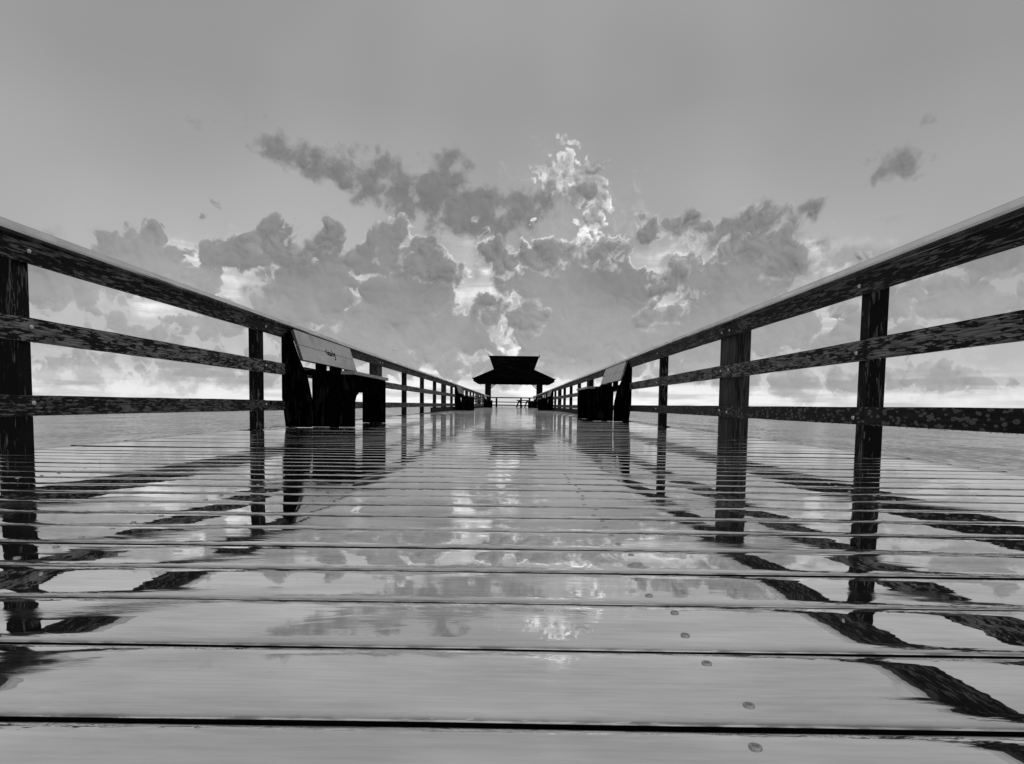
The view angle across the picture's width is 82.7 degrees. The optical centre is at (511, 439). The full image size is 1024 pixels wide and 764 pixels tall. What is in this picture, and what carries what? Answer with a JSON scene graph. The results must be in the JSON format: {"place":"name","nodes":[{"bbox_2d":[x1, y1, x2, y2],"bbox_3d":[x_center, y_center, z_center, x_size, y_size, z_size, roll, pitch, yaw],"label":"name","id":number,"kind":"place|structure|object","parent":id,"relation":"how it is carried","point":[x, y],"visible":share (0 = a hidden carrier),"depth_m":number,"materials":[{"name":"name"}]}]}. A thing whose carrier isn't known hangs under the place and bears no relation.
{"place":"outdoors","nodes":[
{"label":"outdoors","id":0,"kind":"place"},
{"bbox_2d":[0,407,1023,763],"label":"pier deck","id":1,"kind":"structure","parent":0,"point":[508,585],"depth_m":0.78,"materials":[{"name":"grey wood"}]},
{"bbox_2d":[0,216,488,452],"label":"pier railing","id":2,"kind":"object","parent":1,"relation":"on","point":[22,247],"visible":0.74,"depth_m":3.32,"materials":[{"name":"wood"}]},
{"bbox_2d":[281,329,387,426],"bbox_3d":[-1.964,-0.683,6.995,0.711,0.995,2.260,1,3,0],"label":"pier bench","id":3,"kind":"object","parent":1,"relation":"on","point":[331,399],"visible":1,"depth_m":6.01,"materials":[{"name":"black wood"}]},
{"bbox_2d":[454,386,474,409],"bbox_3d":[-1.936,-1.714,24.344,0.711,0.995,2.260,1,3,0],"label":"pier bench","id":4,"kind":"object","parent":1,"relation":"on","point":[463,402],"visible":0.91,"depth_m":23.35,"materials":[{"name":"black wood"}]},
{"bbox_2d":[483,395,492,407],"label":"pier bench","id":5,"kind":"object","parent":1,"relation":"on","point":[487,403],"visible":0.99,"depth_m":45.41,"materials":[{"name":"black wood"}]},
{"bbox_2d":[528,396,536,407],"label":"pier bench","id":6,"kind":"object","parent":1,"relation":"on","point":[532,404],"visible":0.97,"depth_m":47.40,"materials":[{"name":"black wood"}]},
{"bbox_2d":[538,390,553,409],"bbox_3d":[1.651,-1.960,29.278,0.711,0.995,2.330,1,3,0],"label":"pier bench","id":7,"kind":"object","parent":1,"relation":"on","point":[545,404],"visible":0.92,"depth_m":28.34,"materials":[{"name":"black wood"}]},
{"bbox_2d":[576,362,631,421],"bbox_3d":[1.620,-0.860,10.760,0.711,0.995,2.330,1,3,0],"label":"pier bench","id":8,"kind":"object","parent":1,"relation":"on","point":[595,403],"visible":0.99,"depth_m":9.83,"materials":[{"name":"black wood"}]},
{"bbox_2d":[533,196,1023,455],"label":"pier railing","id":9,"kind":"object","parent":1,"relation":"on","point":[995,230],"visible":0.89,"depth_m":3.23,"materials":[{"name":"wood"}]},
{"bbox_2d":[0,0,1023,407],"label":"sky","id":10,"kind":"structure","parent":0,"point":[585,187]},
{"bbox_2d":[33,405,1023,473],"bbox_3d":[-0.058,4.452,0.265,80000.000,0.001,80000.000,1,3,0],"label":"sea","id":11,"kind":"structure","parent":0,"point":[996,451],"depth_m":95.49,"materials":[{"name":"liquid"}]},
{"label":"platform deck","id":12,"kind":"structure","parent":0,"visible":0},
{"bbox_2d":[491,397,533,406],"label":"pier railing","id":13,"kind":"object","parent":12,"relation":"on","point":[529,398],"visible":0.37,"depth_m":69.56,"materials":[{"name":"black wood"}]},
{"bbox_2d":[472,355,555,399],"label":"pier pavilion","id":14,"kind":"structure","parent":12,"relation":"on","point":[513,370],"depth_m":57.90,"materials":[{"name":"black wood"}]},
{"bbox_2d":[516,400,529,406],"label":"picnic table","id":15,"kind":"object","parent":12,"relation":"on","point":[520,402],"visible":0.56,"depth_m":64.33,"materials":[{"name":"black wood"}]}
]}

